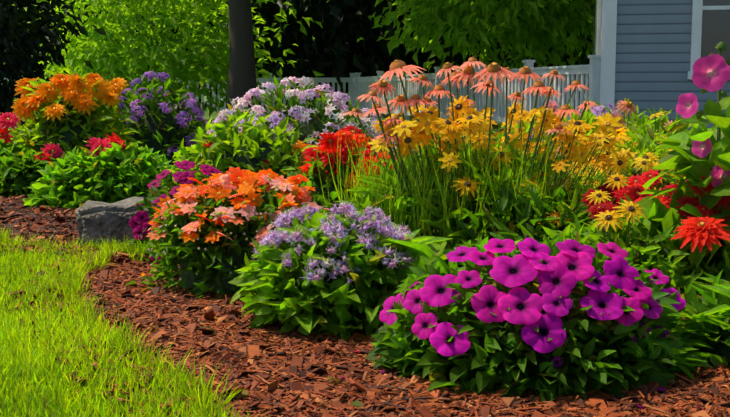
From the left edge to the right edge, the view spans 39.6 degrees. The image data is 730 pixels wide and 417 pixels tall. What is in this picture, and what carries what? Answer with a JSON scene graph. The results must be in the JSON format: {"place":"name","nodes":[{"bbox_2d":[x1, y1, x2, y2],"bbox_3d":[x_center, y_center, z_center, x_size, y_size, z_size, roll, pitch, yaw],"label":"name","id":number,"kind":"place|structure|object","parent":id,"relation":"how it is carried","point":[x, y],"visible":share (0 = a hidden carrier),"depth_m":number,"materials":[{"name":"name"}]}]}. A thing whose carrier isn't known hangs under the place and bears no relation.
{"place":"outdoors","nodes":[
{"label":"outdoors","id":0,"kind":"place"},
{"bbox_2d":[4,93,584,416],"bbox_3d":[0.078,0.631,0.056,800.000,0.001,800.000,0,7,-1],"label":"ground","id":1,"kind":"structure","parent":0,"point":[214,115],"depth_m":22.81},
{"bbox_2d":[0,28,51,88],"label":"tree","id":2,"kind":"object","parent":1,"relation":"on","point":[3,49],"depth_m":43.95,"materials":[{"name":"green plant"}]},
{"bbox_2d":[0,0,212,82],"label":"tree","id":3,"kind":"object","parent":1,"relation":"on","point":[31,12],"depth_m":38.62,"materials":[{"name":"green plant"}]},
{"bbox_2d":[0,225,267,416],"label":"lawn grass","id":4,"kind":"structure","parent":1,"relation":"on","point":[31,388],"depth_m":2.25,"materials":[{"name":"green plant"}]},
{"bbox_2d":[4,0,322,122],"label":"sunlit bush","id":5,"kind":"object","parent":1,"relation":"on","point":[196,62],"visible":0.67,"depth_m":19.56,"materials":[{"name":"green plant"}]},
{"bbox_2d":[1,73,354,113],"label":"fence","id":6,"kind":"object","parent":1,"relation":"on","point":[321,80],"visible":0.12,"depth_m":26.83,"materials":[{"name":"paint"}]},
{"bbox_2d":[171,6,331,105],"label":"tree","id":7,"kind":"object","parent":1,"relation":"on","point":[172,30],"depth_m":42.53,"materials":[{"name":"green plant"}]},
{"bbox_2d":[130,0,510,120],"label":"tree","id":8,"kind":"object","parent":1,"relation":"on","point":[334,38],"depth_m":27.09,"materials":[{"name":"green plant"}]},
{"bbox_2d":[194,8,479,111],"bbox_3d":[-1.575,-4.263,32.617,9.420,5.341,9.179,-3,7,-27],"label":"foliage","id":9,"kind":"object","parent":1,"relation":"on","point":[329,69],"visible":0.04,"depth_m":30.93,"materials":[{"name":"green plant"}]},
{"bbox_2d":[0,151,729,416],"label":"mulch bed","id":10,"kind":"object","parent":1,"relation":"on","point":[31,214],"depth_m":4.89,"materials":[{"name":"brown wood"}]},
{"bbox_2d":[0,112,30,164],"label":"flowering bush","id":11,"kind":"object","parent":10,"relation":"on","point":[8,146],"visible":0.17,"depth_m":6.40,"materials":[{"name":"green plant"}]},
{"bbox_2d":[0,142,62,196],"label":"flowering bush","id":12,"kind":"object","parent":10,"relation":"on","point":[19,173],"visible":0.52,"depth_m":6.11,"materials":[{"name":"green plant"}]},
{"bbox_2d":[0,0,106,125],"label":"dark bush","id":13,"kind":"object","parent":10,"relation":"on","point":[24,41],"visible":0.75,"depth_m":10.30,"materials":[{"name":"green plant"}]},
{"bbox_2d":[8,63,142,158],"bbox_3d":[-1.945,-0.513,6.749,0.992,0.905,0.910,0,7,-1],"label":"marigold plant","id":14,"kind":"object","parent":10,"relation":"on","point":[79,112],"visible":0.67,"depth_m":6.55,"materials":[{"name":"orange plant"}]},
{"bbox_2d":[23,131,177,209],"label":"bush","id":15,"kind":"object","parent":10,"relation":"on","point":[111,169],"visible":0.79,"depth_m":5.48,"materials":[{"name":"green plant"}]},
{"bbox_2d":[75,196,160,244],"bbox_3d":[-0.970,0.081,4.225,0.441,0.244,0.284,-3,8,-9],"label":"stone block","id":16,"kind":"object","parent":10,"relation":"on","point":[95,219],"depth_m":4.08,"materials":[{"name":"grey stone"}]},
{"bbox_2d":[109,69,209,167],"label":"flowering bush","id":17,"kind":"object","parent":10,"relation":"on","point":[159,124],"visible":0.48,"depth_m":7.24,"materials":[{"name":"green plant"}]},
{"bbox_2d":[126,160,222,264],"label":"flowering plant","id":18,"kind":"object","parent":10,"relation":"on","point":[139,221],"visible":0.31,"depth_m":3.75,"materials":[{"name":"purple plant"}]},
{"bbox_2d":[139,167,329,299],"bbox_3d":[-0.383,0.079,3.270,0.674,0.419,0.611,0,7,-1],"label":"orange zinnia","id":19,"kind":"object","parent":10,"relation":"on","point":[213,229],"visible":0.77,"depth_m":3.10,"materials":[{"name":"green plant"}]},
{"bbox_2d":[165,107,316,189],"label":"leafy plant","id":20,"kind":"object","parent":10,"relation":"on","point":[254,149],"visible":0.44,"depth_m":5.19,"materials":[{"name":"green plant"}]},
{"bbox_2d":[201,76,395,162],"bbox_3d":[-0.440,-0.471,6.719,1.363,0.818,1.077,0,7,-1],"label":"white phlox","id":21,"kind":"object","parent":10,"relation":"on","point":[310,121],"visible":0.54,"depth_m":6.54,"materials":[{"name":"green plant"}]},
{"bbox_2d":[228,201,421,340],"bbox_3d":[-0.083,0.158,2.716,0.572,0.363,0.567,0,7,-1],"label":"ageratum plant","id":22,"kind":"object","parent":10,"relation":"on","point":[291,277],"visible":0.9,"depth_m":2.59,"materials":[{"name":"green plant"}]},
{"bbox_2d":[287,125,396,216],"bbox_3d":[-0.082,-0.136,4.800,0.728,0.506,0.606,0,7,-1],"label":"red zinnia","id":23,"kind":"object","parent":10,"relation":"on","point":[310,171],"visible":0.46,"depth_m":4.68,"materials":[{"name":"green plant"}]},
{"bbox_2d":[316,221,452,283],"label":"leaves","id":24,"kind":"object","parent":10,"relation":"on","point":[426,248],"visible":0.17,"depth_m":2.66,"materials":[{"name":"green plant"}]},
{"bbox_2d":[68,263,705,413],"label":"mulch litter","id":25,"kind":"object","parent":10,"relation":"on","point":[246,392],"visible":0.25,"depth_m":2.09,"materials":[{"name":"brown plant"}]},
{"bbox_2d":[315,57,634,266],"bbox_3d":[0.424,-0.120,3.761,1.214,0.893,0.849,0,7,-1],"label":"coneflower clump","id":26,"kind":"object","parent":10,"relation":"on","point":[452,172],"visible":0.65,"depth_m":3.60,"materials":[{"name":"yellow plant"}]},
{"bbox_2d":[433,171,615,266],"bbox_3d":[0.599,0.105,3.488,0.829,0.449,0.674,0,7,-1],"label":"bush","id":27,"kind":"object","parent":10,"relation":"on","point":[504,227],"visible":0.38,"depth_m":3.41,"materials":[{"name":"green plant"}]},
{"bbox_2d":[365,233,714,404],"bbox_3d":[0.380,0.244,2.325,0.805,0.384,0.705,0,7,-1],"label":"petunia","id":28,"kind":"object","parent":10,"relation":"on","point":[544,318],"visible":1,"depth_m":2.13,"materials":[{"name":"purple plant"}]},
{"bbox_2d":[465,96,716,187],"bbox_3d":[1.342,-0.280,5.636,2.077,0.694,1.593,0,7,-1],"label":"bush","id":29,"kind":"object","parent":10,"relation":"on","point":[658,124],"visible":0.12,"depth_m":5.37,"materials":[{"name":"green plant"}]},
{"bbox_2d":[542,169,729,299],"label":"zinnia plant","id":30,"kind":"object","parent":10,"relation":"on","point":[626,226],"visible":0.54,"depth_m":2.94,"materials":[{"name":"green plant"}]},
{"bbox_2d":[567,123,715,209],"bbox_3d":[1.398,-0.120,4.723,1.105,0.555,0.848,0,7,-1],"label":"rudbeckia plant","id":31,"kind":"object","parent":10,"relation":"on","point":[645,159],"visible":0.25,"depth_m":4.57,"materials":[{"name":"green plant"}]},
{"bbox_2d":[634,42,729,295],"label":"hollyhock plant","id":32,"kind":"object","parent":10,"relation":"on","point":[705,152],"visible":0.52,"depth_m":2.95,"materials":[{"name":"green plant"}]},
{"bbox_2d":[666,269,729,366],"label":"leafy plant","id":33,"kind":"object","parent":10,"relation":"on","point":[706,320],"visible":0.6,"depth_m":2.35,"materials":[{"name":"green plant"}]},
{"bbox_2d":[317,0,534,83],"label":"tree","id":34,"kind":"object","parent":1,"relation":"on","point":[447,55],"visible":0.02,"depth_m":40.37,"materials":[{"name":"green plant"}]},
{"bbox_2d":[307,15,591,109],"bbox_3d":[2.674,-5.149,34.053,9.596,5.670,9.801,0,7,-1],"label":"foliage","id":35,"kind":"object","parent":1,"relation":"on","point":[455,58],"visible":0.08,"depth_m":32.03,"materials":[{"name":"green plant"}]},
{"bbox_2d":[326,0,595,123],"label":"sunlit tree","id":36,"kind":"object","parent":1,"relation":"on","point":[549,24],"visible":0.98,"depth_m":18.82,"materials":[{"name":"green plant"}]},
{"bbox_2d":[349,55,600,125],"bbox_3d":[1.366,-2.256,20.170,0.150,1.110,13.944,-2,7,-14],"label":"fence","id":37,"kind":"object","parent":1,"relation":"on","point":[590,73],"visible":0.42,"depth_m":16.86,"materials":[{"name":"paint"}]},
{"bbox_2d":[484,4,592,104],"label":"tree","id":38,"kind":"object","parent":1,"relation":"on","point":[567,56],"visible":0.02,"depth_m":44.38,"materials":[{"name":"green plant"}]},
{"bbox_2d":[538,0,593,65],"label":"sunlit tree","id":39,"kind":"object","parent":1,"relation":"on","point":[585,60],"visible":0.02,"depth_m":32.55,"materials":[{"name":"green plant"}]},
{"bbox_2d":[592,0,729,131],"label":"house","id":40,"kind":"structure","parent":0,"point":[650,52],"depth_m":13.29,"materials":[{"name":"blue wood"}]}
]}

